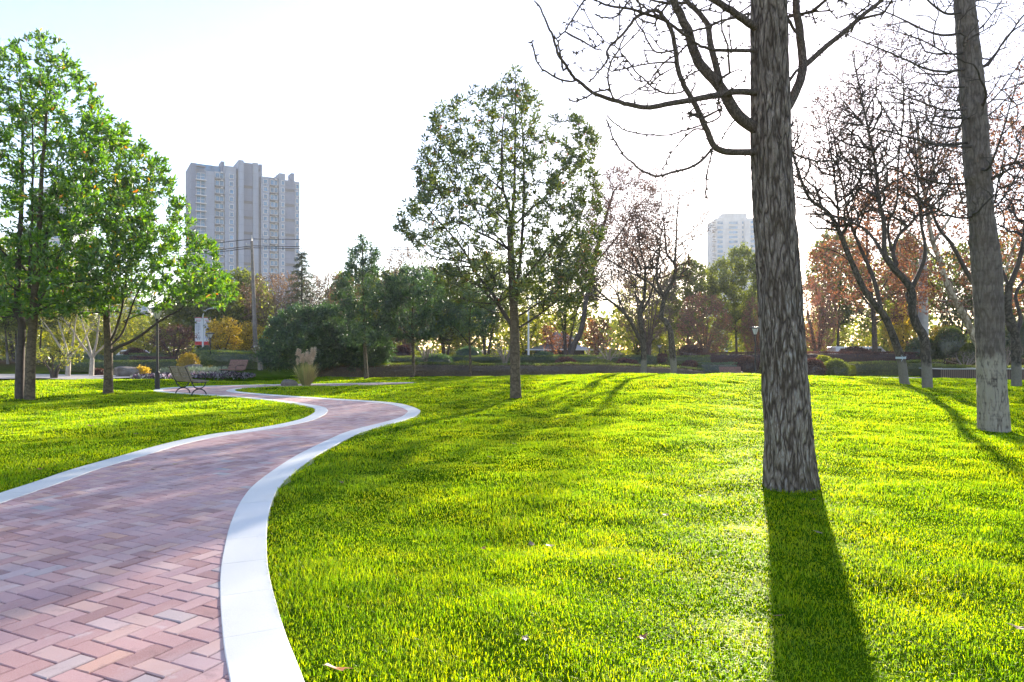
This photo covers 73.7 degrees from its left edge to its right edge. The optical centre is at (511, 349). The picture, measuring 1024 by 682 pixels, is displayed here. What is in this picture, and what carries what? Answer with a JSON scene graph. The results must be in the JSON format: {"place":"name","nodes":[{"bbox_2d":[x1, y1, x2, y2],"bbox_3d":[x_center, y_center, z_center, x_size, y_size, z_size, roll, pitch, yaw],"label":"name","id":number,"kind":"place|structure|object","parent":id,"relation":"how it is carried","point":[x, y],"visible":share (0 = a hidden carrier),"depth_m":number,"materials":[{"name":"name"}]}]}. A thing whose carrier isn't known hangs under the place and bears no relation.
{"place":"outdoors","nodes":[
{"label":"outdoors","id":0,"kind":"place"},
{"bbox_2d":[0,374,129,378],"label":"pavement","id":1,"kind":"structure","parent":0,"point":[60,376],"depth_m":35.65,"materials":[{"name":"grey concrete"}]},
{"bbox_2d":[0,383,407,681],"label":"path","id":2,"kind":"structure","parent":0,"point":[127,556],"depth_m":4.94,"materials":[{"name":"red brick"}]},
{"bbox_2d":[292,347,321,385],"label":"pampas grass","id":3,"kind":"object","parent":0,"point":[306,373],"depth_m":28.14,"materials":[{"name":"plant"}]},
{"bbox_2d":[0,350,1023,681],"bbox_3d":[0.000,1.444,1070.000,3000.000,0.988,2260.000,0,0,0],"label":"ground","id":4,"kind":"structure","parent":0,"point":[828,590],"depth_m":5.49,"materials":[{"name":"plant"}]},
{"bbox_2d":[0,278,45,363],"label":"limed tree","id":5,"kind":"object","parent":4,"relation":"on","point":[13,329],"visible":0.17,"depth_m":44.94,"materials":[{"name":"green plant"}]},
{"bbox_2d":[0,236,53,361],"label":"yellowing tree","id":6,"kind":"object","parent":4,"relation":"on","point":[10,340],"visible":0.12,"depth_m":59.69,"materials":[{"name":"yellow plant"}]},
{"bbox_2d":[21,279,70,362],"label":"limed tree","id":7,"kind":"object","parent":4,"relation":"on","point":[50,324],"visible":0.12,"depth_m":47.96,"materials":[{"name":"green plant"}]},
{"bbox_2d":[25,341,86,377],"bbox_3d":[-22.458,0.642,33.475,2.870,2.134,2.411,0,0,0],"label":"bare shrub","id":8,"kind":"object","parent":4,"relation":"on","point":[53,374],"visible":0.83,"depth_m":33.51,"materials":[{"name":"yellow plant"}]},
{"bbox_2d":[33,186,93,350],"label":"tower block","id":9,"kind":"structure","parent":4,"relation":"on","point":[56,239],"depth_m":360.00,"materials":[{"name":"grey concrete"}]},
{"bbox_2d":[37,256,93,358],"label":"yellowing tree","id":10,"kind":"object","parent":4,"relation":"on","point":[69,337],"visible":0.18,"depth_m":65.37,"materials":[{"name":"yellow plant"}]},
{"bbox_2d":[38,285,100,375],"bbox_3d":[-23.981,-1.105,36.641,3.655,5.459,3.419,0,0,42],"label":"crape myrtle","id":11,"kind":"object","parent":4,"relation":"on","point":[68,371],"visible":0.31,"depth_m":36.51,"materials":[{"name":"beige plant"}]},
{"bbox_2d":[0,28,161,399],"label":"evergreen tree","id":12,"kind":"object","parent":4,"relation":"on","point":[25,376],"visible":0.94,"depth_m":19.56,"materials":[{"name":"green plant"}]},
{"bbox_2d":[55,286,122,375],"bbox_3d":[-22.850,-1.132,36.909,3.347,5.480,3.572,0,0,-27],"label":"crape myrtle","id":13,"kind":"object","parent":4,"relation":"on","point":[92,355],"visible":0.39,"depth_m":36.74,"materials":[{"name":"beige plant"}]},
{"bbox_2d":[76,295,140,354],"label":"yellowing tree","id":14,"kind":"object","parent":4,"relation":"on","point":[134,326],"visible":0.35,"depth_m":75.84,"materials":[{"name":"yellow plant"}]},
{"bbox_2d":[54,358,178,371],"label":"hedge","id":15,"kind":"object","parent":4,"relation":"on","point":[82,366],"visible":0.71,"depth_m":40.80,"materials":[{"name":"green plant"}]},
{"bbox_2d":[2,118,238,393],"bbox_3d":[-12.313,-2.965,22.124,6.791,9.100,6.772,0,0,0],"label":"evergreen tree","id":16,"kind":"object","parent":4,"relation":"on","point":[214,284],"visible":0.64,"depth_m":21.65,"materials":[{"name":"green plant"}]},
{"bbox_2d":[113,366,139,375],"bbox_3d":[-20.846,1.292,36.957,1.061,0.755,1.310,0,0,-45],"label":"rock","id":17,"kind":"object","parent":4,"relation":"on","point":[124,371],"visible":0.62,"depth_m":36.57,"materials":[{"name":"grey stone"}]},
{"bbox_2d":[123,313,169,352],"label":"yellowing tree","id":18,"kind":"object","parent":4,"relation":"on","point":[144,340],"visible":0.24,"depth_m":83.10,"materials":[{"name":"yellow plant"}]},
{"bbox_2d":[150,307,164,388],"bbox_3d":[-13.306,-0.001,25.612,0.438,3.201,0.438,0,0,45],"label":"park lamp","id":19,"kind":"object","parent":4,"relation":"on","point":[157,372],"visible":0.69,"depth_m":25.57,"materials":[{"name":"black metal"}]},
{"bbox_2d":[146,323,198,356],"bbox_3d":[-23.163,-0.297,46.604,3.279,2.970,3.125,0,0,-39],"label":"bare shrub","id":20,"kind":"object","parent":4,"relation":"on","point":[175,343],"visible":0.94,"depth_m":46.29,"materials":[{"name":"brown plant"}]},
{"bbox_2d":[149,297,196,352],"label":"evergreen tree","id":21,"kind":"object","parent":4,"relation":"on","point":[164,324],"visible":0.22,"depth_m":71.15,"materials":[{"name":"green plant"}]},
{"bbox_2d":[176,350,199,366],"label":"shrub","id":22,"kind":"object","parent":4,"relation":"on","point":[189,358],"visible":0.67,"depth_m":38.25,"materials":[{"name":"yellow plant"}]},
{"bbox_2d":[168,366,208,394],"bbox_3d":[-10.775,1.043,22.686,1.500,0.961,0.730,0,0,42],"label":"park bench","id":23,"kind":"object","parent":4,"relation":"on","point":[179,377],"visible":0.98,"depth_m":22.48,"materials":[{"name":"brown wood"}]},
{"bbox_2d":[130,371,255,379],"bbox_3d":[-15.947,1.294,34.288,5.898,0.546,5.352,0,0,0],"label":"flower bed","id":24,"kind":"object","parent":4,"relation":"on","point":[208,374],"visible":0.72,"depth_m":32.76,"materials":[{"name":"plant"}]},
{"bbox_2d":[160,365,234,372],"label":"silver foliage","id":25,"kind":"object","parent":24,"relation":"in","point":[201,368],"visible":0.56,"depth_m":33.95,"materials":[{"name":"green plant"}]},
{"bbox_2d":[195,307,215,346],"bbox_3d":[-25.948,-1.109,58.000,1.982,5.030,0.220,0,0,0],"label":"street lamp","id":26,"kind":"object","parent":4,"relation":"on","point":[201,338],"visible":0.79,"depth_m":57.99,"materials":[{"name":"white paint"}]},
{"bbox_2d":[164,269,248,349],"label":"tree","id":27,"kind":"object","parent":4,"relation":"on","point":[185,316],"visible":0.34,"depth_m":58.92,"materials":[{"name":"green plant"}]},
{"bbox_2d":[0,382,415,503],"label":"kerb","id":28,"kind":"structure","parent":4,"relation":"on","point":[61,477],"depth_m":9.77,"materials":[{"name":"concrete"}]},
{"bbox_2d":[204,315,243,349],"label":"yellowing tree","id":29,"kind":"object","parent":4,"relation":"on","point":[227,331],"visible":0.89,"depth_m":51.81,"materials":[{"name":"yellow plant"}]},
{"bbox_2d":[197,349,267,368],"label":"hedge","id":30,"kind":"object","parent":4,"relation":"on","point":[208,358],"visible":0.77,"depth_m":42.39,"materials":[{"name":"green plant"}]},
{"bbox_2d":[219,360,247,379],"bbox_3d":[-13.674,0.997,33.569,1.300,0.961,0.730,0,0,30],"label":"park bench","id":31,"kind":"object","parent":4,"relation":"on","point":[238,367],"visible":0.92,"depth_m":33.62,"materials":[{"name":"brown wood"}]},
{"bbox_2d":[186,160,299,350],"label":"tower block","id":32,"kind":"structure","parent":4,"relation":"on","point":[242,200],"depth_m":259.56,"materials":[{"name":"concrete"}]},
{"bbox_2d":[205,266,280,347],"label":"tree","id":33,"kind":"object","parent":4,"relation":"on","point":[239,277],"visible":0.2,"depth_m":65.18,"materials":[{"name":"green plant"}]},
{"bbox_2d":[235,321,267,351],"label":"yellowing tree","id":34,"kind":"object","parent":4,"relation":"on","point":[247,332],"visible":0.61,"depth_m":57.37,"materials":[{"name":"yellow plant"}]},
{"bbox_2d":[245,236,257,347],"bbox_3d":[-20.910,-3.949,54.901,1.000,10.448,0.426,0,0,-22],"label":"utility pole","id":35,"kind":"object","parent":4,"relation":"on","point":[254,321],"visible":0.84,"depth_m":54.89,"materials":[{"name":"concrete"}]},
{"bbox_2d":[238,271,317,345],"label":"bare tree","id":36,"kind":"object","parent":4,"relation":"on","point":[265,300],"visible":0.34,"depth_m":61.10,"materials":[{"name":"brown plant"}]},
{"bbox_2d":[268,270,328,347],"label":"bare tree","id":37,"kind":"object","parent":4,"relation":"on","point":[294,290],"visible":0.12,"depth_m":77.14,"materials":[{"name":"brown plant"}]},
{"bbox_2d":[280,247,319,342],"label":"conifer tree","id":38,"kind":"object","parent":4,"relation":"on","point":[301,263],"visible":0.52,"depth_m":56.92,"materials":[{"name":"green plant"}]},
{"bbox_2d":[253,299,348,375],"bbox_3d":[-11.028,-0.519,36.192,5.032,4.339,4.388,0,0,0],"label":"evergreen thicket","id":39,"kind":"object","parent":4,"relation":"on","point":[296,330],"visible":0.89,"depth_m":35.34,"materials":[{"name":"green plant"}]},
{"bbox_2d":[220,385,419,681],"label":"kerb","id":40,"kind":"structure","parent":4,"relation":"on","point":[257,647],"depth_m":4.27,"materials":[{"name":"concrete"}]},
{"bbox_2d":[305,271,361,351],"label":"bare tree","id":41,"kind":"object","parent":4,"relation":"on","point":[325,281],"visible":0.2,"depth_m":65.10,"materials":[{"name":"brown plant"}]},
{"bbox_2d":[320,268,378,329],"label":"evergreen tree","id":42,"kind":"object","parent":4,"relation":"on","point":[357,286],"visible":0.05,"depth_m":73.03,"materials":[{"name":"green plant"}]},
{"bbox_2d":[334,326,396,373],"bbox_3d":[-7.969,0.043,37.155,3.453,3.214,3.126,0,0,0],"label":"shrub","id":43,"kind":"object","parent":4,"relation":"on","point":[383,354],"visible":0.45,"depth_m":36.64,"materials":[{"name":"green plant"}]},
{"bbox_2d":[329,233,404,378],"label":"evergreen tree","id":44,"kind":"object","parent":4,"relation":"on","point":[348,301],"visible":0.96,"depth_m":33.65,"materials":[{"name":"green plant"}]},
{"bbox_2d":[355,267,418,357],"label":"evergreen tree","id":45,"kind":"object","parent":4,"relation":"on","point":[374,313],"visible":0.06,"depth_m":64.86,"materials":[{"name":"green plant"}]},
{"bbox_2d":[380,243,435,348],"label":"bare tree","id":46,"kind":"object","parent":4,"relation":"on","point":[401,255],"visible":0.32,"depth_m":59.48,"materials":[{"name":"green plant"}]},
{"bbox_2d":[382,263,452,377],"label":"evergreen tree","id":47,"kind":"object","parent":4,"relation":"on","point":[412,334],"visible":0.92,"depth_m":34.65,"materials":[{"name":"green plant"}]},
{"bbox_2d":[417,353,452,364],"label":"shrub","id":48,"kind":"object","parent":4,"relation":"on","point":[440,357],"visible":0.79,"depth_m":42.43,"materials":[{"name":"green plant"}]},
{"bbox_2d":[409,265,477,354],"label":"evergreen tree","id":49,"kind":"object","parent":4,"relation":"on","point":[447,337],"visible":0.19,"depth_m":60.85,"materials":[{"name":"green plant"}]},
{"bbox_2d":[439,318,488,354],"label":"yellowing tree","id":50,"kind":"object","parent":4,"relation":"on","point":[458,345],"visible":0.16,"depth_m":83.23,"materials":[{"name":"yellow plant"}]},
{"bbox_2d":[453,346,481,356],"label":"shrub","id":51,"kind":"object","parent":4,"relation":"on","point":[464,350],"visible":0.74,"depth_m":46.08,"materials":[{"name":"green plant"}]},
{"bbox_2d":[445,284,497,376],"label":"evergreen tree","id":52,"kind":"object","parent":4,"relation":"on","point":[461,317],"visible":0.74,"depth_m":35.78,"materials":[{"name":"green plant"}]},
{"bbox_2d":[462,248,519,356],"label":"evergreen tree","id":53,"kind":"object","parent":4,"relation":"on","point":[494,327],"visible":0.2,"depth_m":65.59,"materials":[{"name":"green plant"}]},
{"bbox_2d":[390,63,606,397],"bbox_3d":[-0.361,-3.262,19.166,6.118,9.520,6.119,0,0,0],"label":"evergreen tree","id":54,"kind":"object","parent":4,"relation":"on","point":[426,193],"visible":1,"depth_m":18.48,"materials":[{"name":"green plant"}]},
{"bbox_2d":[312,361,705,376],"bbox_3d":[-0.129,1.252,37.706,21.597,1.194,1.615,0,0,-3],"label":"hedge","id":55,"kind":"object","parent":4,"relation":"on","point":[401,369],"visible":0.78,"depth_m":37.50,"materials":[{"name":"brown plant"}]},
{"bbox_2d":[0,302,1023,360],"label":"woodland","id":56,"kind":"object","parent":4,"relation":"on","point":[729,348],"visible":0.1,"depth_m":97.05,"materials":[{"name":"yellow plant"}]},
{"bbox_2d":[337,354,710,365],"bbox_3d":[0.328,0.712,45.275,25.706,0.847,3.298,0,0,-2],"label":"hedge","id":57,"kind":"object","parent":4,"relation":"on","point":[546,359],"visible":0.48,"depth_m":45.03,"materials":[{"name":"green plant"}]},
{"bbox_2d":[498,280,552,356],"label":"yellowing tree","id":58,"kind":"object","parent":4,"relation":"on","point":[523,318],"visible":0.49,"depth_m":72.58,"materials":[{"name":"yellow plant"}]},
{"bbox_2d":[538,320,572,356],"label":"autumn tree","id":59,"kind":"object","parent":4,"relation":"on","point":[551,338],"visible":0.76,"depth_m":65.92,"materials":[{"name":"orange plant"}]},
{"bbox_2d":[526,332,592,356],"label":"pavilion","id":60,"kind":"structure","parent":4,"relation":"on","point":[579,350],"depth_m":72.50,"materials":[{"name":"grey metal"}]},
{"bbox_2d":[522,233,601,356],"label":"evergreen tree","id":61,"kind":"object","parent":4,"relation":"on","point":[563,323],"visible":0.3,"depth_m":55.59,"materials":[{"name":"green plant"}]},
{"bbox_2d":[582,314,615,354],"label":"autumn tree","id":62,"kind":"object","parent":4,"relation":"on","point":[596,331],"visible":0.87,"depth_m":61.58,"materials":[{"name":"orange plant"}]},
{"bbox_2d":[568,157,664,356],"bbox_3d":[7.856,-6.368,50.009,6.607,14.936,6.297,0,0,-35],"label":"brown leaved tree","id":63,"kind":"object","parent":4,"relation":"on","point":[574,343],"visible":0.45,"depth_m":49.61,"materials":[{"name":"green plant"}]},
{"bbox_2d":[577,158,681,372],"bbox_3d":[5.459,-3.822,32.340,5.365,10.498,4.938,0,0,0],"label":"crooked tree","id":64,"kind":"object","parent":4,"relation":"on","point":[640,336],"visible":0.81,"depth_m":32.17,"materials":[{"name":"brown plant"}]},
{"bbox_2d":[608,275,665,356],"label":"yellowing tree","id":65,"kind":"object","parent":4,"relation":"on","point":[635,350],"visible":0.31,"depth_m":71.56,"materials":[{"name":"yellow plant"}]},
{"bbox_2d":[615,233,679,355],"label":"bare tree","id":66,"kind":"object","parent":4,"relation":"on","point":[649,338],"visible":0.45,"depth_m":65.61,"materials":[{"name":"brown plant"}]},
{"bbox_2d":[593,157,718,373],"bbox_3d":[6.864,-3.805,32.265,5.740,10.334,4.787,0,0,42],"label":"crooked tree","id":67,"kind":"object","parent":4,"relation":"on","point":[671,342],"visible":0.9,"depth_m":31.86,"materials":[{"name":"brown plant"}]},
{"bbox_2d":[649,302,686,354],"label":"yellowing tree","id":68,"kind":"object","parent":4,"relation":"on","point":[665,349],"visible":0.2,"depth_m":79.04,"materials":[{"name":"yellow plant"}]},
{"bbox_2d":[657,255,719,344],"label":"evergreen tree","id":69,"kind":"object","parent":4,"relation":"on","point":[697,285],"visible":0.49,"depth_m":68.67,"materials":[{"name":"green plant"}]},
{"bbox_2d":[676,344,703,356],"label":"shrub","id":70,"kind":"object","parent":4,"relation":"on","point":[690,350],"visible":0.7,"depth_m":45.61,"materials":[{"name":"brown plant"}]},
{"bbox_2d":[675,291,736,352],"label":"bare tree","id":71,"kind":"object","parent":4,"relation":"on","point":[703,343],"visible":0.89,"depth_m":57.67,"materials":[{"name":"brown plant"}]},
{"bbox_2d":[528,0,902,492],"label":"ginkgo tree","id":72,"kind":"object","parent":4,"relation":"on","point":[789,460],"visible":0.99,"depth_m":7.26,"materials":[{"name":"grey plant"}]},
{"bbox_2d":[697,361,737,373],"bbox_3d":[12.158,1.228,40.501,2.171,1.034,1.642,0,0,0],"label":"bench","id":73,"kind":"object","parent":4,"relation":"on","point":[712,369],"visible":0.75,"depth_m":39.91,"materials":[{"name":"grey"}]},
{"bbox_2d":[704,242,757,351],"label":"evergreen tree","id":74,"kind":"object","parent":4,"relation":"on","point":[722,286],"visible":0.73,"depth_m":63.22,"materials":[{"name":"green plant"}]},
{"bbox_2d":[707,213,754,351],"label":"tower block","id":75,"kind":"structure","parent":4,"relation":"on","point":[731,230],"depth_m":430.00,"materials":[{"name":"grey concrete"}]},
{"bbox_2d":[703,351,759,362],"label":"hedge","id":76,"kind":"object","parent":4,"relation":"on","point":[718,357],"visible":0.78,"depth_m":46.40,"materials":[{"name":"purple plant"}]},
{"bbox_2d":[728,300,758,353],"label":"yellowing tree","id":77,"kind":"object","parent":4,"relation":"on","point":[739,343],"visible":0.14,"depth_m":73.60,"materials":[{"name":"yellow plant"}]},
{"bbox_2d":[733,355,760,372],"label":"shrub","id":78,"kind":"object","parent":4,"relation":"on","point":[745,363],"visible":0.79,"depth_m":40.55,"materials":[{"name":"brown plant"}]},
{"bbox_2d":[736,296,759,353],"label":"bare tree","id":79,"kind":"object","parent":4,"relation":"on","point":[750,324],"visible":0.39,"depth_m":60.01,"materials":[{"name":"brown plant"}]},
{"bbox_2d":[807,357,827,375],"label":"shrub","id":80,"kind":"object","parent":4,"relation":"on","point":[816,366],"visible":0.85,"depth_m":37.25,"materials":[{"name":"brown plant"}]},
{"bbox_2d":[802,275,844,353],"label":"bare tree","id":81,"kind":"object","parent":4,"relation":"on","point":[820,334],"visible":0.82,"depth_m":61.44,"materials":[{"name":"brown plant"}]},
{"bbox_2d":[807,323,849,353],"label":"yellowing tree","id":82,"kind":"object","parent":4,"relation":"on","point":[842,336],"visible":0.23,"depth_m":77.03,"materials":[{"name":"yellow plant"}]},
{"bbox_2d":[824,358,851,375],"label":"shrub","id":83,"kind":"object","parent":4,"relation":"on","point":[836,366],"visible":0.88,"depth_m":37.42,"materials":[{"name":"green plant"}]},
{"bbox_2d":[802,227,875,345],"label":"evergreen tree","id":84,"kind":"object","parent":4,"relation":"on","point":[848,314],"visible":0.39,"depth_m":75.35,"materials":[{"name":"brown plant"}]},
{"bbox_2d":[791,73,909,384],"bbox_3d":[11.093,-4.000,23.208,3.586,10.651,3.612,0,0,-44],"label":"bare tree","id":85,"kind":"object","parent":4,"relation":"on","point":[877,305],"visible":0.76,"depth_m":23.10,"materials":[{"name":"brown plant"}]},
{"bbox_2d":[807,350,920,363],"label":"hedge","id":86,"kind":"object","parent":4,"relation":"on","point":[857,357],"visible":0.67,"depth_m":45.35,"materials":[{"name":"purple plant"}]},
{"bbox_2d":[802,174,946,353],"bbox_3d":[24.288,-5.473,45.958,8.507,13.146,8.822,0,0,34],"label":"plane tree","id":87,"kind":"object","parent":4,"relation":"on","point":[873,313],"visible":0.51,"depth_m":45.87,"materials":[{"name":"brown plant"}]},
{"bbox_2d":[799,18,963,387],"bbox_3d":[12.374,-4.564,21.850,4.688,11.980,4.786,0,0,-37],"label":"bare tree","id":88,"kind":"object","parent":4,"relation":"on","point":[924,341],"visible":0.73,"depth_m":21.71,"materials":[{"name":"brown plant"}]},
{"bbox_2d":[854,298,909,353],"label":"yellowing tree","id":89,"kind":"object","parent":4,"relation":"on","point":[880,340],"visible":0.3,"depth_m":69.47,"materials":[{"name":"yellow plant"}]},
{"bbox_2d":[844,359,945,375],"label":"hedge","id":90,"kind":"object","parent":4,"relation":"on","point":[862,368],"visible":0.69,"depth_m":39.29,"materials":[{"name":"green plant"}]},
{"bbox_2d":[881,304,917,350],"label":"yellowing tree","id":91,"kind":"object","parent":4,"relation":"on","point":[902,337],"visible":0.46,"depth_m":59.52,"materials":[{"name":"yellow plant"}]},
{"bbox_2d":[872,233,938,348],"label":"evergreen tree","id":92,"kind":"object","parent":4,"relation":"on","point":[916,269],"visible":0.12,"depth_m":78.61,"materials":[{"name":"brown plant"}]},
{"bbox_2d":[813,0,1023,432],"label":"ginkgo tree","id":93,"kind":"object","parent":4,"relation":"on","point":[986,270],"visible":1,"depth_m":12.33,"materials":[{"name":"grey plant"}]},
{"bbox_2d":[903,337,942,359],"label":"shrub","id":94,"kind":"object","parent":4,"relation":"on","point":[913,347],"visible":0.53,"depth_m":45.66,"materials":[{"name":"green plant"}]},
{"bbox_2d":[918,247,928,339],"bbox_3d":[28.310,-3.010,47.000,0.720,8.120,0.720,0,0,0],"label":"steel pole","id":95,"kind":"object","parent":4,"relation":"on","point":[923,318],"visible":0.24,"depth_m":46.76,"materials":[{"name":"grey metal"}]},
{"bbox_2d":[835,102,1023,347],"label":"plane tree","id":96,"kind":"object","parent":4,"relation":"on","point":[954,299],"visible":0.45,"depth_m":36.38,"materials":[{"name":"beige plant"}]},
{"bbox_2d":[933,325,968,358],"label":"shrub","id":97,"kind":"object","parent":4,"relation":"on","point":[949,341],"visible":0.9,"depth_m":44.48,"materials":[{"name":"green plant"}]},
{"bbox_2d":[928,240,974,359],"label":"evergreen tree","id":98,"kind":"object","parent":4,"relation":"on","point":[944,316],"visible":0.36,"depth_m":57.49,"materials":[{"name":"brown plant"}]},
{"bbox_2d":[893,1,1023,385],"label":"bare tree","id":99,"kind":"object","parent":4,"relation":"on","point":[1013,326],"visible":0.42,"depth_m":24.18,"materials":[{"name":"brown plant"}]},
{"bbox_2d":[957,341,975,363],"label":"shrub","id":100,"kind":"object","parent":4,"relation":"on","point":[970,348],"visible":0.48,"depth_m":42.74,"materials":[{"name":"green plant"}]},
{"bbox_2d":[920,368,1023,379],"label":"planter","id":101,"kind":"object","parent":4,"relation":"on","point":[954,372],"visible":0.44,"depth_m":32.50,"materials":[{"name":"grey concrete"}]},
{"bbox_2d":[959,61,1023,315],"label":"plane tree","id":102,"kind":"object","parent":4,"relation":"on","point":[998,170],"visible":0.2,"depth_m":41.34,"materials":[{"name":"brown plant"}]},
{"bbox_2d":[970,226,1023,331],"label":"evergreen tree","id":103,"kind":"object","parent":4,"relation":"on","point":[1018,281],"visible":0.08,"depth_m":59.51,"materials":[{"name":"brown plant"}]},
{"bbox_2d":[1005,319,1023,356],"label":"shrub","id":104,"kind":"object","parent":4,"relation":"on","point":[1007,339],"visible":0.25,"depth_m":45.71,"materials":[{"name":"green plant"}]},
{"bbox_2d":[0,0,1023,349],"label":"sky","id":105,"kind":"structure","parent":0,"point":[335,95],"materials":[{"name":"white"}]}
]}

